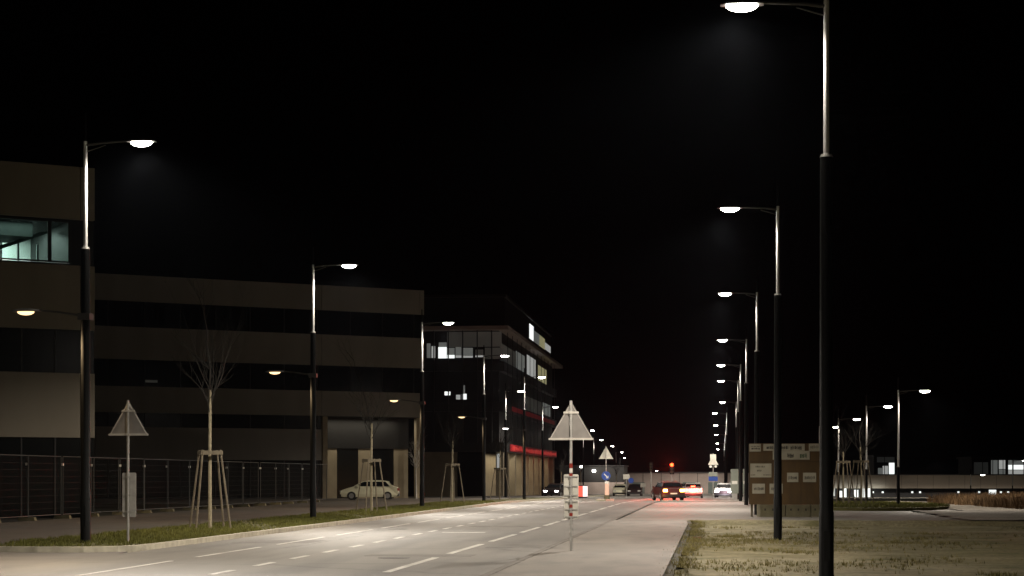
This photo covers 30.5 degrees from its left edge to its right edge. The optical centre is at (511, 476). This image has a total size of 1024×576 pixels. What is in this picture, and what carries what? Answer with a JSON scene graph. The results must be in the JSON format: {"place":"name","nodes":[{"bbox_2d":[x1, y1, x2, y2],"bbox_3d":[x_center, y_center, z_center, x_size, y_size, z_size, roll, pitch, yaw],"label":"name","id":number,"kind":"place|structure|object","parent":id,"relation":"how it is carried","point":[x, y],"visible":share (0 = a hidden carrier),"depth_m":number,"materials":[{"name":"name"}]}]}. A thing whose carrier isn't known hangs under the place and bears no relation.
{"place":"outdoors","nodes":[
{"label":"outdoors","id":0,"kind":"place"},
{"bbox_2d":[0,551,126,568],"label":"side street","id":1,"kind":"structure","parent":0,"point":[13,559],"depth_m":39.44,"materials":[{"name":"asphalt"}]},
{"bbox_2d":[95,496,439,508],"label":"forecourt","id":2,"kind":"structure","parent":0,"point":[139,503],"depth_m":122.61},
{"bbox_2d":[340,480,399,499],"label":"parked car","id":3,"kind":"object","parent":2,"relation":"on","point":[390,489],"visible":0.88,"depth_m":139.16,"materials":[{"name":"white metal"}]},
{"bbox_2d":[0,498,546,546],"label":"verge","id":4,"kind":"structure","parent":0,"point":[246,521],"depth_m":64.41,"materials":[{"name":"plant"}]},
{"bbox_2d":[11,113,156,542],"bbox_3d":[-10.415,-3.410,45.716,3.620,10.820,0.320,0,0,6],"label":"street lamp","id":5,"kind":"object","parent":4,"relation":"on","point":[85,316],"visible":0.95,"depth_m":45.62,"materials":[{"name":"metal"}]},
{"bbox_2d":[82,505,85,525],"bbox_3d":[-10.379,0.950,45.586,0.100,0.500,0.022,0,0,6],"label":"service door","id":6,"kind":"structure","parent":5,"relation":"in","point":[83,506],"depth_m":45.57,"materials":[{"name":"paint"}]},
{"bbox_2d":[109,400,147,540],"bbox_3d":[-9.350,-0.020,45.806,0.980,3.670,0.092,0,0,6],"label":"warning sign","id":7,"kind":"object","parent":4,"relation":"on","point":[128,423],"visible":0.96,"depth_m":45.83,"materials":[{"name":"metal"}]},
{"bbox_2d":[161,244,248,528],"bbox_3d":[-9.161,-2.848,57.340,3.338,9.125,3.358,0,0,6],"label":"bare tree","id":8,"kind":"object","parent":4,"relation":"on","point":[209,399],"visible":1,"depth_m":57.46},
{"bbox_2d":[189,450,231,527],"bbox_3d":[-9.232,0.455,57.500,1.148,2.530,1.148,0,0,-20],"label":"support","id":9,"kind":"object","parent":4,"relation":"on","point":[206,452],"visible":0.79,"depth_m":57.28,"materials":[{"name":"wood"}]},
{"bbox_2d":[265,247,357,517],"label":"street lamp","id":10,"kind":"object","parent":4,"relation":"on","point":[312,375],"visible":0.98,"depth_m":72.24,"materials":[{"name":"metal"}]},
{"bbox_2d":[330,322,402,510],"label":"bare tree","id":11,"kind":"object","parent":4,"relation":"on","point":[371,467],"visible":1,"depth_m":85.96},
{"bbox_2d":[356,459,386,510],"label":"support","id":12,"kind":"object","parent":4,"relation":"on","point":[371,460],"visible":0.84,"depth_m":85.84,"materials":[{"name":"wood"}]},
{"bbox_2d":[388,309,454,505],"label":"street lamp","id":13,"kind":"object","parent":4,"relation":"on","point":[421,402],"visible":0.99,"depth_m":99.25,"materials":[{"name":"metal"}]},
{"bbox_2d":[440,463,464,502],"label":"support","id":14,"kind":"object","parent":4,"relation":"on","point":[451,464],"visible":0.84,"depth_m":115.92,"materials":[{"name":"wood"}]},
{"bbox_2d":[435,380,472,501],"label":"bare tree","id":15,"kind":"object","parent":4,"relation":"on","point":[452,439],"visible":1,"depth_m":115.91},
{"bbox_2d":[457,345,509,500],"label":"street lamp","id":16,"kind":"object","parent":4,"relation":"on","point":[483,418],"visible":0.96,"depth_m":125.82,"materials":[{"name":"metal"}]},
{"bbox_2d":[490,468,509,499],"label":"support","id":17,"kind":"object","parent":4,"relation":"on","point":[500,481],"visible":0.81,"depth_m":142.95,"materials":[{"name":"wood"}]},
{"bbox_2d":[486,392,517,498],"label":"bare tree","id":18,"kind":"object","parent":4,"relation":"on","point":[508,439],"visible":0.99,"depth_m":142.95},
{"bbox_2d":[503,368,544,498],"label":"street lamp","id":19,"kind":"object","parent":4,"relation":"on","point":[524,452],"visible":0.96,"depth_m":149.98,"materials":[{"name":"metal"}]},
{"bbox_2d":[0,495,563,542],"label":"footpath","id":20,"kind":"structure","parent":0,"point":[53,528],"depth_m":71.38,"materials":[{"name":"grey concrete"}]},
{"bbox_2d":[0,454,28,522],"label":"fence panel","id":21,"kind":"object","parent":20,"relation":"on","point":[12,469],"visible":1,"depth_m":66.24,"materials":[{"name":"metal"}]},
{"bbox_2d":[18,455,60,520],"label":"fence panel","id":22,"kind":"object","parent":20,"relation":"on","point":[45,486],"visible":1,"depth_m":69.00,"materials":[{"name":"metal"}]},
{"bbox_2d":[53,456,93,518],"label":"fence panel","id":23,"kind":"object","parent":20,"relation":"on","point":[64,516],"visible":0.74,"depth_m":71.81,"materials":[{"name":"metal"}]},
{"bbox_2d":[90,457,118,516],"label":"fence panel","id":24,"kind":"object","parent":20,"relation":"on","point":[95,514],"visible":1,"depth_m":76.78,"materials":[{"name":"metal"}]},
{"bbox_2d":[112,458,143,514],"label":"fence panel","id":25,"kind":"object","parent":20,"relation":"on","point":[120,512],"visible":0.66,"depth_m":78.47,"materials":[{"name":"metal"}]},
{"bbox_2d":[137,459,167,512],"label":"fence panel","id":26,"kind":"object","parent":20,"relation":"on","point":[146,510],"visible":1,"depth_m":83.79,"materials":[{"name":"metal"}]},
{"bbox_2d":[160,459,189,511],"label":"fence panel","id":27,"kind":"object","parent":20,"relation":"on","point":[168,510],"visible":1,"depth_m":87.22,"materials":[{"name":"metal"}]},
{"bbox_2d":[183,460,207,509],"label":"fence panel","id":28,"kind":"object","parent":20,"relation":"on","point":[188,508],"visible":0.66,"depth_m":89.91,"materials":[{"name":"metal"}]},
{"bbox_2d":[203,461,227,508],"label":"fence panel","id":29,"kind":"object","parent":20,"relation":"on","point":[213,506],"visible":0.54,"depth_m":93.98,"materials":[{"name":"metal"}]},
{"bbox_2d":[220,461,242,507],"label":"fence panel","id":30,"kind":"object","parent":20,"relation":"on","point":[230,505],"visible":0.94,"depth_m":97.77,"materials":[{"name":"metal"}]},
{"bbox_2d":[237,462,258,506],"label":"fence panel","id":31,"kind":"object","parent":20,"relation":"on","point":[245,504],"visible":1,"depth_m":101.65,"materials":[{"name":"metal"}]},
{"bbox_2d":[254,462,275,505],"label":"fence panel","id":32,"kind":"object","parent":20,"relation":"on","point":[261,503],"visible":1,"depth_m":103.61,"materials":[{"name":"metal"}]},
{"bbox_2d":[270,463,289,504],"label":"fence panel","id":33,"kind":"object","parent":20,"relation":"on","point":[278,502],"visible":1,"depth_m":107.80,"materials":[{"name":"metal"}]},
{"bbox_2d":[282,463,301,503],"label":"fence panel","id":34,"kind":"object","parent":20,"relation":"on","point":[288,502],"visible":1,"depth_m":111.19,"materials":[{"name":"metal"}]},
{"bbox_2d":[297,464,309,502],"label":"fence panel","id":35,"kind":"object","parent":20,"relation":"on","point":[302,501],"visible":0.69,"depth_m":113.05,"materials":[{"name":"metal"}]},
{"bbox_2d":[309,464,326,501],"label":"fence panel","id":36,"kind":"object","parent":20,"relation":"on","point":[322,491],"visible":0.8,"depth_m":118.44,"materials":[{"name":"metal"}]},
{"bbox_2d":[408,423,426,498],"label":"pale tree","id":37,"kind":"object","parent":20,"relation":"on","point":[415,465],"visible":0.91,"depth_m":146.97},
{"bbox_2d":[504,383,523,496],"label":"street lamp","id":38,"kind":"object","parent":20,"relation":"on","point":[505,461],"visible":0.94,"depth_m":171.79,"materials":[{"name":"metal"}]},
{"bbox_2d":[541,400,557,495],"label":"street lamp","id":39,"kind":"object","parent":20,"relation":"on","point":[542,486],"visible":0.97,"depth_m":204.79,"materials":[{"name":"metal"}]},
{"bbox_2d":[543,483,563,495],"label":"car","id":40,"kind":"object","parent":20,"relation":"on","point":[551,489],"visible":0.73,"depth_m":203.59,"materials":[{"name":"black metal"}]},
{"bbox_2d":[0,494,667,575],"bbox_3d":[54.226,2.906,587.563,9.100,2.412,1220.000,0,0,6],"label":"road","id":41,"kind":"structure","parent":0,"point":[345,559],"depth_m":44.31,"materials":[{"name":"grey asphalt"}]},
{"bbox_2d":[0,494,624,552],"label":"kerb","id":42,"kind":"structure","parent":41,"relation":"on","point":[139,547],"depth_m":49.17,"materials":[{"name":"concrete"}]},
{"bbox_2d":[75,496,656,575],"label":"road marking","id":43,"kind":"object","parent":41,"relation":"on","point":[415,563],"visible":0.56,"depth_m":44.80,"materials":[{"name":"paint"}]},
{"bbox_2d":[234,515,539,555],"bbox_3d":[-1.698,1.698,60.924,8.100,0.004,41.600,0,0,6],"label":"asphalt patch","id":44,"kind":"object","parent":41,"relation":"on","point":[276,541],"visible":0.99,"depth_m":48.23,"materials":[{"name":"asphalt"}]},
{"bbox_2d":[480,498,670,575],"bbox_3d":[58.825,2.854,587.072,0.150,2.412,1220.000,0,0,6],"label":"kerb","id":45,"kind":"structure","parent":41,"relation":"on","point":[491,572],"depth_m":44.82,"materials":[{"name":"concrete"}]},
{"bbox_2d":[578,485,587,497],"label":"advertising box","id":46,"kind":"object","parent":41,"relation":"on","point":[583,491],"visible":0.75,"depth_m":178.00,"materials":[{"name":"red"}]},
{"bbox_2d":[596,499,613,500],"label":"traffic island","id":47,"kind":"structure","parent":41,"relation":"on","point":[604,499],"depth_m":135.62,"materials":[{"name":"concrete"}]},
{"bbox_2d":[599,447,612,479],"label":"warning sign","id":48,"kind":"object","parent":47,"relation":"on","point":[605,454],"visible":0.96,"depth_m":139.00,"materials":[{"name":"metal"}]},
{"bbox_2d":[604,482,609,498],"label":"bollard","id":49,"kind":"object","parent":47,"relation":"on","point":[606,495],"visible":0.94,"depth_m":137.94,"materials":[{"name":"plastic"}]},
{"bbox_2d":[612,484,627,495],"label":"parked car","id":50,"kind":"object","parent":41,"relation":"on","point":[619,488],"visible":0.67,"depth_m":236.49,"materials":[{"name":"beige metal"}]},
{"bbox_2d":[623,474,633,496],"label":"road sign","id":51,"kind":"object","parent":41,"relation":"on","point":[627,476],"visible":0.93,"depth_m":204.93,"materials":[{"name":"metal"}]},
{"bbox_2d":[627,484,642,495],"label":"parked car","id":52,"kind":"object","parent":41,"relation":"on","point":[634,488],"visible":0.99,"depth_m":234.43,"materials":[{"name":"black metal"}]},
{"bbox_2d":[0,0,1023,478],"label":"sky","id":53,"kind":"structure","parent":0,"point":[575,162],"materials":[{"name":"black"}]},
{"bbox_2d":[95,479,931,515],"bbox_3d":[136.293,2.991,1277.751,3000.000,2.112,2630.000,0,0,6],"label":"terrain","id":54,"kind":"structure","parent":0,"point":[101,513],"depth_m":184.34,"materials":[{"name":"plant"}]},
{"bbox_2d":[0,161,94,522],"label":"office building","id":55,"kind":"structure","parent":54,"relation":"on","point":[41,225],"depth_m":79.08,"materials":[{"name":"beige concrete"}]},
{"bbox_2d":[0,216,71,262],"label":"window","id":56,"kind":"structure","parent":55,"relation":"in","point":[49,222],"depth_m":79.15,"materials":[{"name":"clear glass"}]},
{"bbox_2d":[94,273,423,498],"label":"banded building","id":57,"kind":"structure","parent":54,"relation":"on","point":[259,414],"depth_m":155.47,"materials":[{"name":"beige concrete"}]},
{"bbox_2d":[408,294,562,496],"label":"glass building","id":58,"kind":"structure","parent":54,"relation":"on","point":[499,324],"depth_m":201.84,"materials":[{"name":"grey glass"}]},
{"bbox_2d":[438,347,446,357],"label":"window","id":59,"kind":"structure","parent":58,"relation":"in","point":[442,351],"depth_m":200.78,"materials":[{"name":"grey"}]},
{"bbox_2d":[463,348,472,355],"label":"window","id":60,"kind":"structure","parent":58,"relation":"in","point":[466,351],"depth_m":200.49,"materials":[{"name":"grey"}]},
{"bbox_2d":[447,332,501,346],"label":"window","id":61,"kind":"structure","parent":58,"relation":"in","point":[455,338],"depth_m":200.39,"materials":[{"name":"grey"}]},
{"bbox_2d":[485,348,501,358],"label":"window","id":62,"kind":"structure","parent":58,"relation":"in","point":[495,351],"depth_m":200.19,"materials":[{"name":"grey"}]},
{"bbox_2d":[500,344,515,367],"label":"window","id":63,"kind":"structure","parent":58,"relation":"in","point":[504,348],"depth_m":209.57,"materials":[{"name":"grey"}]},
{"bbox_2d":[516,351,524,371],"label":"window","id":64,"kind":"structure","parent":58,"relation":"in","point":[519,355],"depth_m":222.13,"materials":[{"name":"grey"}]},
{"bbox_2d":[527,355,535,378],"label":"window","id":65,"kind":"structure","parent":58,"relation":"in","point":[531,363],"depth_m":235.60,"materials":[{"name":"grey"}]},
{"bbox_2d":[529,323,533,340],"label":"window","id":66,"kind":"structure","parent":58,"relation":"in","point":[531,329],"depth_m":232.34,"materials":[{"name":"white"}]},
{"bbox_2d":[526,396,540,414],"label":"window","id":67,"kind":"structure","parent":58,"relation":"in","point":[531,404],"depth_m":236.92,"materials":[{"name":"grey"}]},
{"bbox_2d":[538,365,546,384],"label":"window","id":68,"kind":"structure","parent":58,"relation":"in","point":[539,367],"depth_m":250.85,"materials":[{"name":"beige"}]},
{"bbox_2d":[664,521,691,575],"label":"edge strip","id":69,"kind":"object","parent":54,"relation":"on","point":[675,555],"visible":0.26,"depth_m":40.62,"materials":[{"name":"concrete"}]},
{"bbox_2d":[627,472,748,494],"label":"warehouse","id":70,"kind":"structure","parent":54,"relation":"on","point":[650,479],"depth_m":325.20,"materials":[{"name":"concrete"}]},
{"bbox_2d":[837,410,860,500],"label":"path lamp","id":71,"kind":"object","parent":54,"relation":"on","point":[838,499],"visible":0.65,"depth_m":145.01,"materials":[{"name":"metal"}]},
{"bbox_2d":[861,455,896,473],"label":"glass pavilion","id":72,"kind":"structure","parent":54,"relation":"on","point":[882,464],"depth_m":275.50,"materials":[{"name":"grey"}]},
{"bbox_2d":[877,457,893,461],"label":"lit window","id":73,"kind":"structure","parent":72,"relation":"in","point":[879,459],"depth_m":275.51,"materials":[{"name":"grey"}]},
{"bbox_2d":[833,474,1023,496],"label":"long low building","id":74,"kind":"structure","parent":54,"relation":"on","point":[912,485],"depth_m":250.00,"materials":[{"name":"grey concrete"}]},
{"bbox_2d":[956,456,1023,473],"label":"glass pavilion","id":75,"kind":"structure","parent":54,"relation":"on","point":[989,464],"depth_m":275.50,"materials":[{"name":"grey"}]},
{"bbox_2d":[974,462,987,473],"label":"lit window","id":76,"kind":"structure","parent":75,"relation":"in","point":[977,465],"depth_m":275.51,"materials":[{"name":"grey"}]},
{"bbox_2d":[991,460,997,473],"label":"lit window","id":77,"kind":"structure","parent":75,"relation":"in","point":[995,462],"depth_m":275.51,"materials":[{"name":"grey"}]},
{"bbox_2d":[526,494,612,497],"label":"footpath","id":78,"kind":"structure","parent":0,"point":[563,496],"depth_m":192.90,"materials":[{"name":"concrete"}]},
{"bbox_2d":[555,448,568,482],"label":"bare tree","id":79,"kind":"object","parent":78,"relation":"on","point":[561,466],"visible":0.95,"depth_m":209.99,"materials":[{"name":"brown plant"}]},
{"bbox_2d":[559,465,628,493],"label":"distant building","id":80,"kind":"structure","parent":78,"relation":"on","point":[594,481],"depth_m":299.56,"materials":[{"name":"grey"}]},
{"bbox_2d":[490,520,687,575],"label":"pavement","id":81,"kind":"structure","parent":0,"point":[624,548],"depth_m":40.34,"materials":[{"name":"grey concrete"}]},
{"bbox_2d":[549,401,593,550],"bbox_3d":[1.316,0.085,41.906,1.000,3.541,0.092,0,0,6],"label":"warning sign","id":82,"kind":"object","parent":81,"relation":"on","point":[571,426],"visible":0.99,"depth_m":41.93,"materials":[{"name":"metal"}]},
{"bbox_2d":[663,494,748,501],"bbox_3d":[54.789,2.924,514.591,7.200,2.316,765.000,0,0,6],"label":"pavement","id":83,"kind":"structure","parent":0,"point":[708,497],"depth_m":153.59,"materials":[{"name":"concrete"}]},
{"bbox_2d":[651,482,684,499],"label":"car","id":84,"kind":"object","parent":83,"relation":"on","point":[662,490],"visible":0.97,"depth_m":144.30,"materials":[{"name":"red metal"}]},
{"bbox_2d":[683,483,703,497],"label":"car","id":85,"kind":"object","parent":83,"relation":"on","point":[693,489],"visible":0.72,"depth_m":175.98,"materials":[{"name":"silver metal"}]},
{"bbox_2d":[708,453,717,498],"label":"road sign","id":86,"kind":"object","parent":83,"relation":"on","point":[713,476],"visible":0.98,"depth_m":164.94,"materials":[{"name":"metal"}]},
{"bbox_2d":[713,407,727,482],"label":"street lamp","id":87,"kind":"object","parent":83,"relation":"on","point":[726,448],"visible":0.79,"depth_m":221.22,"materials":[{"name":"metal"}]},
{"bbox_2d":[714,483,731,497],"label":"car","id":88,"kind":"object","parent":83,"relation":"on","point":[722,489],"visible":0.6,"depth_m":183.28,"materials":[{"name":"white metal"}]},
{"bbox_2d":[717,376,738,498],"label":"street lamp","id":89,"kind":"object","parent":83,"relation":"on","point":[737,432],"visible":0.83,"depth_m":154.60,"materials":[{"name":"metal"}]},
{"bbox_2d":[720,395,736,468],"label":"street lamp","id":90,"kind":"object","parent":83,"relation":"on","point":[735,434],"visible":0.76,"depth_m":193.06,"materials":[{"name":"metal"}]},
{"bbox_2d":[717,355,741,500],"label":"street lamp","id":91,"kind":"object","parent":83,"relation":"on","point":[740,446],"visible":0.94,"depth_m":134.93,"materials":[{"name":"metal"}]},
{"bbox_2d":[731,469,737,499],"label":"information panel","id":92,"kind":"object","parent":83,"relation":"on","point":[734,482],"visible":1,"depth_m":149.95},
{"bbox_2d":[618,501,1023,520],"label":"plaza","id":93,"kind":"structure","parent":0,"point":[684,510],"depth_m":83.80,"materials":[{"name":"concrete"}]},
{"bbox_2d":[717,328,747,504],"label":"street lamp","id":94,"kind":"object","parent":93,"relation":"on","point":[745,441],"visible":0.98,"depth_m":111.49,"materials":[{"name":"metal"}]},
{"bbox_2d":[717,277,759,514],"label":"street lamp","id":95,"kind":"object","parent":93,"relation":"on","point":[757,419],"visible":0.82,"depth_m":83.09,"materials":[{"name":"metal"}]},
{"bbox_2d":[757,505,784,516],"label":"concrete block","id":96,"kind":"object","parent":93,"relation":"on","point":[765,510],"depth_m":78.88,"materials":[{"name":"concrete"}]},
{"bbox_2d":[749,443,819,516],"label":"notice board","id":97,"kind":"object","parent":93,"relation":"on","point":[800,472],"visible":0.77,"depth_m":79.00,"materials":[{"name":"brown wood"}]},
{"bbox_2d":[785,505,810,516],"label":"concrete block","id":98,"kind":"object","parent":93,"relation":"on","point":[797,510],"depth_m":78.88,"materials":[{"name":"concrete"}]},
{"bbox_2d":[811,505,818,516],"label":"concrete block","id":99,"kind":"object","parent":93,"relation":"on","point":[814,510],"depth_m":78.88,"materials":[{"name":"concrete"}]},
{"bbox_2d":[865,395,891,501],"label":"path lamp","id":100,"kind":"object","parent":93,"relation":"on","point":[866,469],"visible":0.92,"depth_m":122.87,"materials":[{"name":"metal"}]},
{"bbox_2d":[926,491,1023,508],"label":"tall dry grass","id":101,"kind":"structure","parent":93,"relation":"on","point":[1012,500],"depth_m":106.50,"materials":[{"name":"plant"}]},
{"bbox_2d":[659,519,1023,575],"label":"verge","id":102,"kind":"structure","parent":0,"point":[1009,556],"depth_m":47.83,"materials":[{"name":"plant"}]},
{"bbox_2d":[718,183,781,539],"bbox_3d":[7.000,-3.210,55.377,1.884,10.820,0.320,0,0,6],"label":"street lamp","id":103,"kind":"object","parent":102,"relation":"on","point":[777,424],"visible":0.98,"depth_m":55.20,"materials":[{"name":"metal"}]},
{"bbox_2d":[720,0,833,575],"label":"street lamp","id":104,"kind":"object","parent":102,"relation":"on","point":[826,539],"visible":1,"depth_m":31.30,"materials":[{"name":"metal"}]},
{"bbox_2d":[824,530,829,560],"bbox_3d":[5.232,1.150,31.257,0.100,0.500,0.022,0,0,6],"label":"service door","id":105,"kind":"structure","parent":104,"relation":"in","point":[826,532],"depth_m":31.24,"materials":[{"name":"paint"}]},
{"bbox_2d":[833,500,949,510],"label":"verge","id":106,"kind":"structure","parent":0,"point":[886,509],"depth_m":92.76,"materials":[{"name":"plant"}]},
{"bbox_2d":[813,401,857,502],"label":"bare tree","id":107,"kind":"object","parent":106,"relation":"on","point":[841,453],"visible":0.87,"depth_m":105.96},
{"bbox_2d":[833,460,854,502],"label":"tree support","id":108,"kind":"object","parent":106,"relation":"on","point":[846,462],"visible":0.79,"depth_m":105.84,"materials":[{"name":"wood"}]},
{"bbox_2d":[848,460,873,503],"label":"tree support","id":109,"kind":"object","parent":106,"relation":"on","point":[860,461],"visible":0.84,"depth_m":102.88,"materials":[{"name":"wood"}]},
{"bbox_2d":[844,393,883,502],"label":"bare tree","id":110,"kind":"object","parent":106,"relation":"on","point":[860,448],"visible":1,"depth_m":102.96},
{"bbox_2d":[897,377,931,503],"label":"path lamp","id":111,"kind":"object","parent":106,"relation":"on","point":[898,466],"visible":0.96,"depth_m":101.08,"materials":[{"name":"metal"}]},
{"bbox_2d":[889,501,1023,510],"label":"gravel path","id":112,"kind":"structure","parent":0,"point":[963,507],"depth_m":96.66,"materials":[{"name":"gravel"}]},
{"bbox_2d":[911,510,1023,519],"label":"gravel path","id":113,"kind":"structure","parent":0,"point":[993,515],"depth_m":80.89,"materials":[{"name":"gravel"}]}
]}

